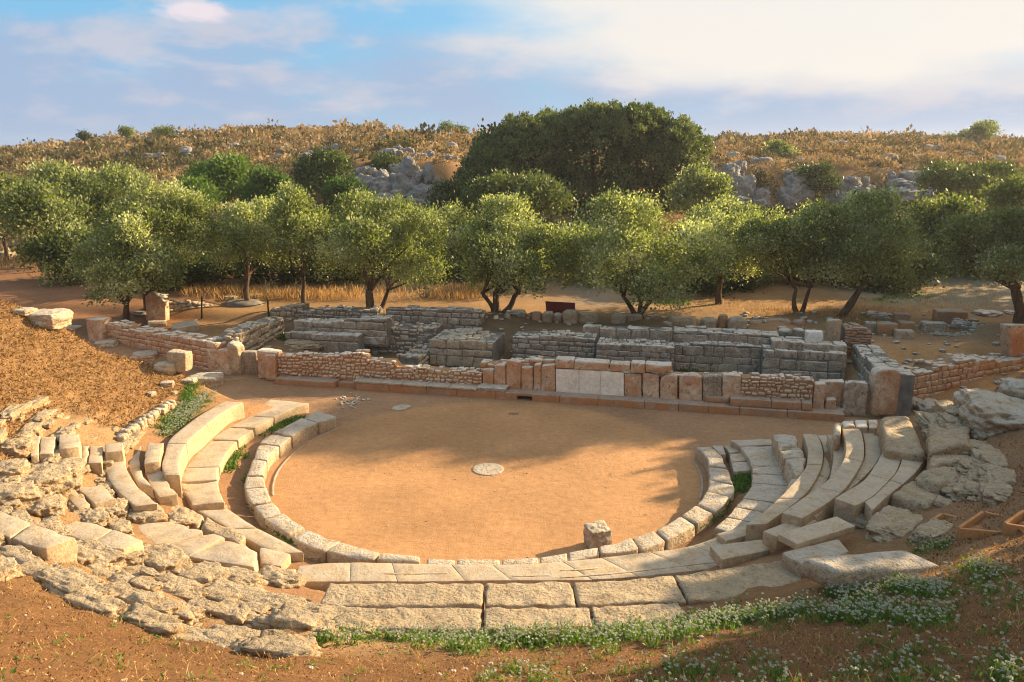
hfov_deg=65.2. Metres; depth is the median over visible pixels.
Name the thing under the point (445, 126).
hilltop bush
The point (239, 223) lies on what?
olive tree
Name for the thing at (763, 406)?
stage plinth
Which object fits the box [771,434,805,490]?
broken block row
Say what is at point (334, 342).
ashlar step
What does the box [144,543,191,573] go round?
boulder
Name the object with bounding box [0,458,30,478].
boulder
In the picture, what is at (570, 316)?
terrace stone
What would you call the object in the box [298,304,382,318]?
rubble row
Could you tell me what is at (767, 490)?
paved walkway
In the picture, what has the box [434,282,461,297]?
twiggy bush
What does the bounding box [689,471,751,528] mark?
gutter weeds
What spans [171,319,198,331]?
fallen slab
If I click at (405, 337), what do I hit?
dark rubble wall
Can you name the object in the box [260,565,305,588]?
rock
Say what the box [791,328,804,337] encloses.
terrace stone
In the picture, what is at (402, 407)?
flat stone
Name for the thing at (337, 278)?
thicket
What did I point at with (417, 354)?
stub wall
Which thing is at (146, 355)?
boulder
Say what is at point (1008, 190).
olive tree
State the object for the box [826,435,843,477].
seating row
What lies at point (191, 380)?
boulder
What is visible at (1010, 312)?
rock
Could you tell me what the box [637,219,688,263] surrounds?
thicket
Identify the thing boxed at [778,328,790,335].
terrace stone
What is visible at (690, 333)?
block course
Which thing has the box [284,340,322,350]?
rock
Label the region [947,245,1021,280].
thicket
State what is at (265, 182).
green tree
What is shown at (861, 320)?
dry grass
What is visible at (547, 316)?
terrace stone
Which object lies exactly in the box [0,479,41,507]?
boulder
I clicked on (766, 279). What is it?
thicket
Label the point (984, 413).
boulder
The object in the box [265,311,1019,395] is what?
strewn rubble
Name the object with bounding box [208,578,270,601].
rock
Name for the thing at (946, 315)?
resting slab
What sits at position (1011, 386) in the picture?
boulder
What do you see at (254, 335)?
cross wall
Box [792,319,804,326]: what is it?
terrace stone
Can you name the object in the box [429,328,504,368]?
masonry block
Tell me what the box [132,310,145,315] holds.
rock
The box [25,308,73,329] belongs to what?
boulder
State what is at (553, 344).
chamber wall
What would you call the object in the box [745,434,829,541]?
seating row
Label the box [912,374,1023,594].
bank grass
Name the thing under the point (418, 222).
thicket
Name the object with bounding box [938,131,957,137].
hilltop tree
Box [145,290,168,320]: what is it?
pointed slab
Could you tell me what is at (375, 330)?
ashlar step
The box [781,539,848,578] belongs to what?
stone slab
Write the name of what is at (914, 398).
boulder
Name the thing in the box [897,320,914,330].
brown block
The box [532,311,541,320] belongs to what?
terrace stone
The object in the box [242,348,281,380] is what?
jamb
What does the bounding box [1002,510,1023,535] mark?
step frame
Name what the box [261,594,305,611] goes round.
rock
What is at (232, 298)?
rock
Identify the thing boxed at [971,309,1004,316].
rock
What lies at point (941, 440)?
craggy block
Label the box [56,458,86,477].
rock
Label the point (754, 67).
sky
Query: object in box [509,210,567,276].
thicket
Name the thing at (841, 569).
stone slab
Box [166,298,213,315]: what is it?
rubble wall
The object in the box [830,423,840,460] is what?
rounded end stone
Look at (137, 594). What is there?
bedrock rubble
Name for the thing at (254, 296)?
rock
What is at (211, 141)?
hillside scrub
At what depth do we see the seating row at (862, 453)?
16.56 m
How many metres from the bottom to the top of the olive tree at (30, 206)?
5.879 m
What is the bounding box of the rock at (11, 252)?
[0,251,15,259]
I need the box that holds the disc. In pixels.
[472,463,503,475]
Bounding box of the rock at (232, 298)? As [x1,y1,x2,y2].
[224,295,238,299]
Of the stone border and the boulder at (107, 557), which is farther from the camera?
the stone border
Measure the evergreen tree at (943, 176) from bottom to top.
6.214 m
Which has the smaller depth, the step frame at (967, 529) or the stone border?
the step frame at (967, 529)
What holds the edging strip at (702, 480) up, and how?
on the ground at (390, 488)
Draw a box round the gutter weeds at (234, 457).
[221,414,305,545]
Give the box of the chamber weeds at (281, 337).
[276,333,784,371]
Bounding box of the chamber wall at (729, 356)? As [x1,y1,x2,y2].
[674,341,761,373]
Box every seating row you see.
[0,511,77,563]
[30,434,81,467]
[68,446,116,509]
[70,521,143,554]
[105,443,156,511]
[139,522,290,571]
[144,443,177,505]
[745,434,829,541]
[781,423,881,526]
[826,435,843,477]
[833,453,926,522]
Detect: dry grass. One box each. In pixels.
[0,253,489,301]
[656,278,1003,323]
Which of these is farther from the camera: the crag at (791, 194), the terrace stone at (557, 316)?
the crag at (791, 194)
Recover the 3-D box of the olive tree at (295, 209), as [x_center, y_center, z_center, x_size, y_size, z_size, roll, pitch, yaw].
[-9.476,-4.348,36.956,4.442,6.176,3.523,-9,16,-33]
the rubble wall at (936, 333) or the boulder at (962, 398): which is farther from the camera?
the rubble wall at (936, 333)
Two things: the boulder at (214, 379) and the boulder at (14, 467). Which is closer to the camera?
the boulder at (14, 467)
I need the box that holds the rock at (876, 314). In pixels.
[865,310,889,318]
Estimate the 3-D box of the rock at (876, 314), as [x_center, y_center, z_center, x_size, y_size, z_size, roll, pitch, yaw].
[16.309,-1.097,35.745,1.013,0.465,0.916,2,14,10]
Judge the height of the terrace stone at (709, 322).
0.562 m
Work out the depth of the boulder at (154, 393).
22.35 m
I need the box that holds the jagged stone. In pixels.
[227,340,243,374]
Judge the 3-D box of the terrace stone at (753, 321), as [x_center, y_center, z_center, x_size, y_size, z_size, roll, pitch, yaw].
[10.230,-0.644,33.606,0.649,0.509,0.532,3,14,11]
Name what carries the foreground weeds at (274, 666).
on the ground at (390, 488)
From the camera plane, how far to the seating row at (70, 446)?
17.46 m
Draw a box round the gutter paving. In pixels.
[712,446,749,477]
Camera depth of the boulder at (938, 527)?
13.34 m
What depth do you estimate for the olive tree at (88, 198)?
48.76 m
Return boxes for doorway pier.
[812,379,867,415]
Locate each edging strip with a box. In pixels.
[271,427,341,495]
[692,460,703,498]
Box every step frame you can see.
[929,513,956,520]
[955,511,1002,540]
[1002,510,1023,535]
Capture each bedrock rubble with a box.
[0,396,379,657]
[913,399,1016,507]
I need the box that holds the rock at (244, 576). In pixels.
[225,566,268,587]
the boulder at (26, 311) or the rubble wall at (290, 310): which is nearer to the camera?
the boulder at (26, 311)
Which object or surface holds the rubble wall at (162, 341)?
on the ground at (390, 488)
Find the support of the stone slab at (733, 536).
on the ground at (390, 488)
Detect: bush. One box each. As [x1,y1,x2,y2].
[115,123,136,139]
[149,124,177,136]
[252,275,284,297]
[288,278,311,297]
[416,279,435,298]
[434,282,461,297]
[438,120,454,134]
[749,167,779,198]
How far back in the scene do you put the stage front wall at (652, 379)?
25.98 m
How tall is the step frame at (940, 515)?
0.326 m
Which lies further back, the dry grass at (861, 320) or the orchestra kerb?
the dry grass at (861, 320)
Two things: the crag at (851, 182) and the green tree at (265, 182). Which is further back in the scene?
the crag at (851, 182)
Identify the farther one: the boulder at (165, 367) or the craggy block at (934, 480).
the boulder at (165, 367)
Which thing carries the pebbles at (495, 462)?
on the ground at (390, 488)
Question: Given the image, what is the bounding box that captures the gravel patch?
[335,392,370,408]
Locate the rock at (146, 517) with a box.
[127,503,168,524]
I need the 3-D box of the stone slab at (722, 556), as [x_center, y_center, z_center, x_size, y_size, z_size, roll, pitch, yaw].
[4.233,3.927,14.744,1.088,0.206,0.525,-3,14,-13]
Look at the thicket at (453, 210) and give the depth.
47.26 m
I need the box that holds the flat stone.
[391,404,410,410]
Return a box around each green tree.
[168,171,230,216]
[176,146,253,214]
[230,163,295,203]
[315,170,378,215]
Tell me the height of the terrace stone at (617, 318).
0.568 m
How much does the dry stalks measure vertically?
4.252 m
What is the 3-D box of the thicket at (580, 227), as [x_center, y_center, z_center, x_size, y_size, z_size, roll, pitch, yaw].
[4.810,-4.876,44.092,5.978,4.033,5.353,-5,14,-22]
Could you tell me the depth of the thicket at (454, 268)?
43.80 m
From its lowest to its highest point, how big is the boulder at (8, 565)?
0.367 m
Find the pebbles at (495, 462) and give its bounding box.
[281,399,813,557]
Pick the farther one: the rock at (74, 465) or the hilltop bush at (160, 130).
the hilltop bush at (160, 130)
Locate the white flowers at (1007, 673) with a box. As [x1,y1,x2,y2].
[471,532,1023,681]
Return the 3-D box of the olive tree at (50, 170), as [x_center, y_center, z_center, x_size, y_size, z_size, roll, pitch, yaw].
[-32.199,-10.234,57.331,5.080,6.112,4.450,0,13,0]
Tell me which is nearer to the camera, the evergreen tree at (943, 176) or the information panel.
the information panel
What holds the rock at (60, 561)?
on the ground at (390, 488)
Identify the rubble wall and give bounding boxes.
[107,319,226,371]
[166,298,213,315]
[270,302,309,316]
[277,349,482,384]
[369,321,442,352]
[902,353,1023,398]
[919,331,970,335]
[949,318,985,330]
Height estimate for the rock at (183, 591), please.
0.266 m
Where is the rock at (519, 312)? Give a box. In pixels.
[505,309,526,317]
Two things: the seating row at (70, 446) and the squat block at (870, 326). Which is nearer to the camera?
the seating row at (70, 446)
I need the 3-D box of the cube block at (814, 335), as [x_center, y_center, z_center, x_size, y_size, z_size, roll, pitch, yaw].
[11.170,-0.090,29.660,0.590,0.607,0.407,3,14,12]
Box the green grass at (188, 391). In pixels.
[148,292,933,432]
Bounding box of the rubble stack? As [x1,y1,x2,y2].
[840,322,871,349]
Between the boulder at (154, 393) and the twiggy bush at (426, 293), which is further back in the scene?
the twiggy bush at (426, 293)
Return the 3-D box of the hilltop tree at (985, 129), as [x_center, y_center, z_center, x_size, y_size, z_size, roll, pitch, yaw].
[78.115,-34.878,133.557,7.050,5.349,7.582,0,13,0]
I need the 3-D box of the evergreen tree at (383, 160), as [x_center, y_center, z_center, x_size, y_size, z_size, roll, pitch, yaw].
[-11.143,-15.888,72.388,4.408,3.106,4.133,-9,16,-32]
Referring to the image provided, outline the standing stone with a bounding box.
[824,318,841,340]
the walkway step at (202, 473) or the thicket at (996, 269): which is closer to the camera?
the walkway step at (202, 473)
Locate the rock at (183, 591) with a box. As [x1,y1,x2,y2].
[161,581,208,600]
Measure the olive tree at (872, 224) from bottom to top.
6.238 m
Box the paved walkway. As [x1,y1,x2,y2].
[714,439,786,537]
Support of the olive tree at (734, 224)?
on the ground at (390, 488)
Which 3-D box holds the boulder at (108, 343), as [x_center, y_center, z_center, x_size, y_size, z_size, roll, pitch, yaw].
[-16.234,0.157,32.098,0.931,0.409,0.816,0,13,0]
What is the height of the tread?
0.568 m
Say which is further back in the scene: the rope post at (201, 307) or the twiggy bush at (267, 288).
the twiggy bush at (267, 288)
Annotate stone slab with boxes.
[709,540,769,568]
[716,526,745,543]
[762,520,816,548]
[778,517,854,548]
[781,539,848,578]
[801,551,938,589]
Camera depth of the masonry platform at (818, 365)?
28.73 m
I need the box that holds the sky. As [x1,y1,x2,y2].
[0,0,1023,146]
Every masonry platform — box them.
[760,344,846,380]
[769,336,847,353]
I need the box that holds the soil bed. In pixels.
[222,299,263,307]
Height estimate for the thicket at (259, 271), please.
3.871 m
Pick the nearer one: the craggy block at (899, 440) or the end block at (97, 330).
the craggy block at (899, 440)
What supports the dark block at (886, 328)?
on the ground at (390, 488)
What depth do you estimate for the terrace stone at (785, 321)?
33.25 m
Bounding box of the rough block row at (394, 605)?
[317,561,800,634]
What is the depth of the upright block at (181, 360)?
23.82 m
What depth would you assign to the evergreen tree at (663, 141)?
64.79 m
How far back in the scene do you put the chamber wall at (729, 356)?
30.06 m
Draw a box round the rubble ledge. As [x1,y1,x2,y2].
[840,420,877,436]
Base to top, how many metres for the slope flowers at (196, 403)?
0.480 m
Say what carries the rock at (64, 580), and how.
on the ground at (390, 488)
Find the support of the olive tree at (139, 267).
on the ground at (390, 488)
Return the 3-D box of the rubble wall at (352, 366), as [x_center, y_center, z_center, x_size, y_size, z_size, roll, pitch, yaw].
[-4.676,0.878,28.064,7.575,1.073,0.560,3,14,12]
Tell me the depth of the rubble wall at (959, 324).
32.89 m
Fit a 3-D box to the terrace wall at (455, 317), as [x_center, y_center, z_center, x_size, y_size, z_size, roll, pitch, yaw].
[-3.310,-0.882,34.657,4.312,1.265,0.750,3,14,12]
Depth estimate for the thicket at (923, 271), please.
41.39 m
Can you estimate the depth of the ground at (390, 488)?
19.91 m
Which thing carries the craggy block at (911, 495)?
on the ground at (390, 488)
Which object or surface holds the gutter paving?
on the ground at (390, 488)
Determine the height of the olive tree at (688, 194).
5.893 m
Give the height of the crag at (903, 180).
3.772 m
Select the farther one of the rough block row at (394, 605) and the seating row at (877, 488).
the seating row at (877, 488)
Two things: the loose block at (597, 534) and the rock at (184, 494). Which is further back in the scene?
the rock at (184, 494)
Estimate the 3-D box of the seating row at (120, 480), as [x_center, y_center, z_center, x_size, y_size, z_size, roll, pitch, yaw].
[-8.547,3.037,17.835,0.899,1.066,4.796,-7,15,-28]
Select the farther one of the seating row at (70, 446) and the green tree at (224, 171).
the green tree at (224, 171)
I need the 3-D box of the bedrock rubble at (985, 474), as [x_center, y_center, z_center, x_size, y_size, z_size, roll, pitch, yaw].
[9.440,3.019,17.012,1.504,2.276,6.662,5,14,21]
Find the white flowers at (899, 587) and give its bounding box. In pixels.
[308,564,963,656]
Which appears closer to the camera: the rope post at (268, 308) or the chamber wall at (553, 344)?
the chamber wall at (553, 344)
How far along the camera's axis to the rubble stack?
29.68 m
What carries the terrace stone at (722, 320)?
on the ground at (390, 488)
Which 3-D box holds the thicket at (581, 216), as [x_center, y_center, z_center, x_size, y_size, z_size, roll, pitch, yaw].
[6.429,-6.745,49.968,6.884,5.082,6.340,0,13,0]
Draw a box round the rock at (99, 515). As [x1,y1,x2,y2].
[81,506,109,526]
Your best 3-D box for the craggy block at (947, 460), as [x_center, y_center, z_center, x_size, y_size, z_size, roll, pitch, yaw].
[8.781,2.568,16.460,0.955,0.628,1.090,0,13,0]
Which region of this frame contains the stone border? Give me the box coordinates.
[116,400,175,441]
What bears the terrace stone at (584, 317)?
on the ground at (390, 488)
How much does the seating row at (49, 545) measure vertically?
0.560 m
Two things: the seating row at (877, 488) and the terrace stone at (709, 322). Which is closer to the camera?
the seating row at (877, 488)
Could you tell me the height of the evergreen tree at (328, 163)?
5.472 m
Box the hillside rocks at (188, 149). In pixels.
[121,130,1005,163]
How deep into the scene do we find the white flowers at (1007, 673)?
8.55 m
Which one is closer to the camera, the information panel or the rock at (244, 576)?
the rock at (244, 576)
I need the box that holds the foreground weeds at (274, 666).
[0,610,1023,681]
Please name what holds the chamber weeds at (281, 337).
on the ground at (390, 488)
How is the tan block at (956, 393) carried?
on the ground at (390, 488)
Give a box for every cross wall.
[216,316,284,350]
[851,344,914,415]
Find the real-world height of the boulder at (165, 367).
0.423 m
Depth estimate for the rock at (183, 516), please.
16.29 m
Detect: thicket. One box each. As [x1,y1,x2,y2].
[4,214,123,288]
[140,237,236,291]
[176,216,262,277]
[219,240,330,285]
[277,214,392,287]
[375,202,456,275]
[402,222,483,286]
[428,190,510,255]
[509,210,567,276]
[548,214,637,285]
[565,193,660,252]
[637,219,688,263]
[658,238,760,298]
[726,228,786,293]
[776,212,834,287]
[821,245,957,296]
[886,214,961,274]
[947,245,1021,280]
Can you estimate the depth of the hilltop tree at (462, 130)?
133.07 m
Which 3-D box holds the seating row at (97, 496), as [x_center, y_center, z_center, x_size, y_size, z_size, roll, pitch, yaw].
[-9.054,3.081,17.010,0.962,0.628,3.686,-8,15,-30]
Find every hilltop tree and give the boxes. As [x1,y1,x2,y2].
[73,128,93,143]
[452,122,469,132]
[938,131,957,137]
[955,119,1004,142]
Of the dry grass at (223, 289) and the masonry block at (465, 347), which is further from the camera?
the dry grass at (223, 289)
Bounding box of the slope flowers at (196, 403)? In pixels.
[152,388,218,437]
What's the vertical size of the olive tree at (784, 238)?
5.563 m
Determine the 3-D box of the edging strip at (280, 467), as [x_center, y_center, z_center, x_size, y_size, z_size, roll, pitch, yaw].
[-5.702,3.145,21.528,0.658,0.070,4.967,2,13,7]
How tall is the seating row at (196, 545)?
1.100 m
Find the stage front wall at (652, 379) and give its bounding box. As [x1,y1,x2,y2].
[480,356,813,402]
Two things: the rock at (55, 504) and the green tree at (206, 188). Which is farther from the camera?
the green tree at (206, 188)
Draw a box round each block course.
[582,324,672,341]
[673,325,779,344]
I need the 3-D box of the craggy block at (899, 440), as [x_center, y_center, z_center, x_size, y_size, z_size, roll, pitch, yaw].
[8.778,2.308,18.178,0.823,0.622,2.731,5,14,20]
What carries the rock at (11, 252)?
on the ground at (390, 488)
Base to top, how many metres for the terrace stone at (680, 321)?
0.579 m
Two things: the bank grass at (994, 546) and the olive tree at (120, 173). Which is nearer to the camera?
the bank grass at (994, 546)
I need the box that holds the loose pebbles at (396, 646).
[2,306,1017,681]
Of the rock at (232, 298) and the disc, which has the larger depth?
the rock at (232, 298)
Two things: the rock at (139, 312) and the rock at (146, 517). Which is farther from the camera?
the rock at (139, 312)
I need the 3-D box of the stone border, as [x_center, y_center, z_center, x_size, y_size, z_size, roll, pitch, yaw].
[-9.545,2.099,20.844,0.391,0.361,2.876,1,13,2]
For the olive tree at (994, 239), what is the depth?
31.63 m
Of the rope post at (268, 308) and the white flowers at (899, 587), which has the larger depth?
the rope post at (268, 308)
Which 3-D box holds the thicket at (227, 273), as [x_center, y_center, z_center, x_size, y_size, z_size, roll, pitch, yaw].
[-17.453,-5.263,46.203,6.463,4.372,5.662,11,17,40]
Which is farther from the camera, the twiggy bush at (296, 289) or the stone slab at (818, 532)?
the twiggy bush at (296, 289)
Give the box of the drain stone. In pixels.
[509,411,518,414]
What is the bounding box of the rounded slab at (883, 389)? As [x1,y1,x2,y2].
[865,366,900,415]
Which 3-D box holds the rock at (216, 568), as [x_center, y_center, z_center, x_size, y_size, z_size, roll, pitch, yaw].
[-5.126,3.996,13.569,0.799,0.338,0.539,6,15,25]
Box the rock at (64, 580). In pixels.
[36,564,113,600]
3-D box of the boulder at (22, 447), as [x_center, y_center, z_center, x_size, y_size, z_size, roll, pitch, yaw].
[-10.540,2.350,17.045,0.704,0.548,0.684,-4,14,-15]
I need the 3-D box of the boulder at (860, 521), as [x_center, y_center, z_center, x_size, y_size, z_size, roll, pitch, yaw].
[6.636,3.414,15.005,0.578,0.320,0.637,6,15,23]
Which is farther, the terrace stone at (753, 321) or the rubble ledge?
the terrace stone at (753, 321)
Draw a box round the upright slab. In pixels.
[1000,323,1023,357]
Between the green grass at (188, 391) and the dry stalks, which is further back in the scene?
the green grass at (188, 391)
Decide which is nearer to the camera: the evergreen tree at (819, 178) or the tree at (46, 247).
the tree at (46, 247)
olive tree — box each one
[0,171,34,260]
[0,173,86,271]
[16,155,89,205]
[46,169,131,235]
[60,207,189,320]
[79,158,155,204]
[84,170,224,310]
[191,192,302,300]
[256,179,348,302]
[301,184,456,308]
[436,191,588,312]
[549,180,740,318]
[657,157,738,217]
[675,201,773,304]
[683,190,767,221]
[727,195,853,312]
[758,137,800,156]
[785,183,940,317]
[899,188,988,273]
[937,201,1023,323]
[970,170,1023,211]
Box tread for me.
[297,537,721,594]
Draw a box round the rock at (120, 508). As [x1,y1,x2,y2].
[104,498,129,518]
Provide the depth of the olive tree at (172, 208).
36.11 m
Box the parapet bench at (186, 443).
[162,401,244,497]
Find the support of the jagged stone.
on the ground at (390, 488)
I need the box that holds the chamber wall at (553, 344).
[512,330,597,368]
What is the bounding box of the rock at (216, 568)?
[193,560,229,578]
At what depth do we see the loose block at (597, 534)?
16.51 m
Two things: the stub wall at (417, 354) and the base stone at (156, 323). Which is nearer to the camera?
the stub wall at (417, 354)
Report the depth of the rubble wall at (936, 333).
32.29 m
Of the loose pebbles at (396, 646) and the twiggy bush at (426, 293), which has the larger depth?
the twiggy bush at (426, 293)
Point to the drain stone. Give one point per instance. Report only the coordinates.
(514, 413)
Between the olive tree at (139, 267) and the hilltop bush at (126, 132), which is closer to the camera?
the olive tree at (139, 267)
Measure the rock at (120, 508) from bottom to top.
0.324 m
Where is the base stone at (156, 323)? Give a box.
[147,320,165,326]
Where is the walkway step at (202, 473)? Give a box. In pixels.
[181,400,308,561]
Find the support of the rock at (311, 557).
on the ground at (390, 488)
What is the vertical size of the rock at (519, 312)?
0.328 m
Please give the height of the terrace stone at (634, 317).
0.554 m
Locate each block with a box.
[86,317,111,341]
[166,349,192,371]
[207,347,230,374]
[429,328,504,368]
[583,520,612,550]
[804,330,822,341]
[864,321,875,332]
[875,321,898,335]
[879,416,924,467]
[890,481,941,510]
[892,312,910,321]
[894,329,914,338]
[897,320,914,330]
[915,466,958,493]
[919,321,946,332]
[926,425,970,465]
[926,454,963,469]
[953,388,978,402]
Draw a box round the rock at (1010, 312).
[1002,310,1014,314]
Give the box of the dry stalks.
[0,529,1023,681]
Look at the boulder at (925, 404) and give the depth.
25.07 m
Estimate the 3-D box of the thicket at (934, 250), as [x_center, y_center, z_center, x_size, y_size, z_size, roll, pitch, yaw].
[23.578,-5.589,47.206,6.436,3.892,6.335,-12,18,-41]
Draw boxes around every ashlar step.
[285,330,368,352]
[293,315,393,346]
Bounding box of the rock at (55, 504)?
[30,493,67,516]
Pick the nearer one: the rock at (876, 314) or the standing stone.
the standing stone
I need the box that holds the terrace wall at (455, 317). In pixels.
[386,305,485,327]
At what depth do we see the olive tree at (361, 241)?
34.75 m
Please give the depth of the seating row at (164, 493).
18.10 m
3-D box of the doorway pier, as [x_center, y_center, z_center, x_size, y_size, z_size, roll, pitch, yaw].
[10.197,1.754,24.972,1.614,1.110,0.737,3,14,11]
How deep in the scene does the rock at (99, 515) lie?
15.04 m
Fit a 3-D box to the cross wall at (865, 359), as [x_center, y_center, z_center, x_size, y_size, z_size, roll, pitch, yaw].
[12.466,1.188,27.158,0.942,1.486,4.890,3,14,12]
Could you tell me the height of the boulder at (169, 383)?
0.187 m
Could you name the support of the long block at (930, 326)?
on the ground at (390, 488)
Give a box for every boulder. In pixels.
[0,437,35,459]
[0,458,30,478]
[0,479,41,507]
[0,555,24,580]
[12,307,37,315]
[20,461,74,496]
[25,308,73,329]
[65,325,82,329]
[77,539,126,572]
[94,339,119,348]
[130,350,159,360]
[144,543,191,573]
[146,391,156,396]
[153,361,177,374]
[160,380,174,387]
[181,377,197,385]
[189,372,224,387]
[850,513,867,528]
[865,505,922,541]
[909,518,952,543]
[911,396,922,409]
[911,398,952,412]
[953,388,994,406]
[958,392,1023,435]
[998,377,1023,398]
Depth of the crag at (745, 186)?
74.99 m
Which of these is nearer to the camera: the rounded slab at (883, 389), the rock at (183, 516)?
the rock at (183, 516)
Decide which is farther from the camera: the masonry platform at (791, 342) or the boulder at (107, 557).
the masonry platform at (791, 342)
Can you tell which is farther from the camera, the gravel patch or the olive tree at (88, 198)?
the olive tree at (88, 198)
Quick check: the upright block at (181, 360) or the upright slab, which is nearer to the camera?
the upright block at (181, 360)
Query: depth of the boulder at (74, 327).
34.96 m
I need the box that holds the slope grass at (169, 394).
[0,299,209,482]
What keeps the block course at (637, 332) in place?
on the wall at (610, 349)
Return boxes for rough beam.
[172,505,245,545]
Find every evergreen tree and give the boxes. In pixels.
[285,144,355,209]
[368,149,401,172]
[418,175,480,223]
[452,98,717,214]
[457,166,578,219]
[787,158,844,201]
[908,156,1023,204]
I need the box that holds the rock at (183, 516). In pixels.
[167,507,195,528]
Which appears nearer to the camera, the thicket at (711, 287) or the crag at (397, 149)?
the thicket at (711, 287)
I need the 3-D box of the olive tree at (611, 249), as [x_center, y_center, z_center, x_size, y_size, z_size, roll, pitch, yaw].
[5.548,-3.753,34.023,7.908,6.204,6.634,0,13,0]
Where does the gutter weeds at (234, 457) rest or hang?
on the ground at (390, 488)
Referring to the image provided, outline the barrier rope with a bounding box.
[203,300,266,306]
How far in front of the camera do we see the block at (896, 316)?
34.65 m
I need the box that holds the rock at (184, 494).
[182,488,189,498]
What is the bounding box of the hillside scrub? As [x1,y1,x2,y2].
[0,118,1023,256]
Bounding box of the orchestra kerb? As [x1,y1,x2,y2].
[244,411,734,564]
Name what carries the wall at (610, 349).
on the ground at (390, 488)
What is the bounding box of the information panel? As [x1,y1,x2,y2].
[545,301,574,312]
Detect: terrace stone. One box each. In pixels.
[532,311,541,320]
[542,311,553,321]
[553,312,562,321]
[562,309,578,323]
[578,312,598,322]
[611,313,625,323]
[627,313,642,321]
[668,315,695,325]
[700,317,717,327]
[718,314,727,327]
[727,316,746,328]
[748,320,761,323]
[766,318,791,324]
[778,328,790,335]
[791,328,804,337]
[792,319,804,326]
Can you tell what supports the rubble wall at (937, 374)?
on the ground at (390, 488)
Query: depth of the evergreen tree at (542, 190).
54.01 m
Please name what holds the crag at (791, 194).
on the ground at (390, 488)
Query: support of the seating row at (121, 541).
on the ground at (390, 488)
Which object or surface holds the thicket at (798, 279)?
on the ground at (390, 488)
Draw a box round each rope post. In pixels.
[201,296,202,318]
[267,300,269,316]
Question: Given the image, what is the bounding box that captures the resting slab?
[931,308,967,322]
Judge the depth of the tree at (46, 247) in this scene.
43.21 m
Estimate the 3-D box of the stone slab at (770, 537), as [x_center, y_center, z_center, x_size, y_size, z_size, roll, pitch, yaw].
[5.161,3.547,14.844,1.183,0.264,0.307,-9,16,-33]
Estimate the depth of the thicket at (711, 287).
40.83 m
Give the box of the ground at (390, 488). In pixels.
[0,134,1023,681]
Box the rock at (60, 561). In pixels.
[41,558,64,563]
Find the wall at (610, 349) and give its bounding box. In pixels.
[596,337,674,371]
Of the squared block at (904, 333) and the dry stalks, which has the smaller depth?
the dry stalks
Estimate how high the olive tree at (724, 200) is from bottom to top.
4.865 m
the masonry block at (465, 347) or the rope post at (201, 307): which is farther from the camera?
the rope post at (201, 307)
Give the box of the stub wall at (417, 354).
[396,344,429,364]
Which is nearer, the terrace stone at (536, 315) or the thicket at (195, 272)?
the terrace stone at (536, 315)
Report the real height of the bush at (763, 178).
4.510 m
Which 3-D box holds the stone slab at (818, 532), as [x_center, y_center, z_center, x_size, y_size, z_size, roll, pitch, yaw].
[5.321,3.346,13.952,1.458,0.137,0.430,-7,15,-27]
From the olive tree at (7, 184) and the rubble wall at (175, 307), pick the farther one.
the olive tree at (7, 184)
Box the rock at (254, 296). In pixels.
[243,293,263,298]
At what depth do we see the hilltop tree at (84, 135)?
133.45 m
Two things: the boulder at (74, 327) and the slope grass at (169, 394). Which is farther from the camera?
the boulder at (74, 327)
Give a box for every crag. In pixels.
[345,156,440,215]
[377,145,458,161]
[710,158,771,211]
[775,169,814,209]
[823,176,875,208]
[883,170,945,209]
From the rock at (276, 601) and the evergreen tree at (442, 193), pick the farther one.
the evergreen tree at (442, 193)
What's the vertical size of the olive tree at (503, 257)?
5.648 m
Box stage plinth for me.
[274,375,843,421]
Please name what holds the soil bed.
on the ground at (390, 488)
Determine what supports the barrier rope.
attached to the rope post at (201, 307)
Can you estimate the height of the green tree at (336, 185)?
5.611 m
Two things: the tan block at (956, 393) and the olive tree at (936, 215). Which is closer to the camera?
the tan block at (956, 393)
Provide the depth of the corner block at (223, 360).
29.26 m
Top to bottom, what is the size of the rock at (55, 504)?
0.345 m
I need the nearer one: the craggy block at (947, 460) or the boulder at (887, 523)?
the boulder at (887, 523)
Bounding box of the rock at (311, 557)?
[303,552,319,561]
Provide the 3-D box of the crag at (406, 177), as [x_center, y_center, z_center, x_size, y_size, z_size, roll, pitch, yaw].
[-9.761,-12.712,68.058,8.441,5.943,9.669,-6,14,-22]
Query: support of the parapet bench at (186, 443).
on the ground at (390, 488)
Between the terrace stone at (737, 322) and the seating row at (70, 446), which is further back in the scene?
the terrace stone at (737, 322)
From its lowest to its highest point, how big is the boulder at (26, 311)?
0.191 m
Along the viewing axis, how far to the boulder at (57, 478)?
15.73 m

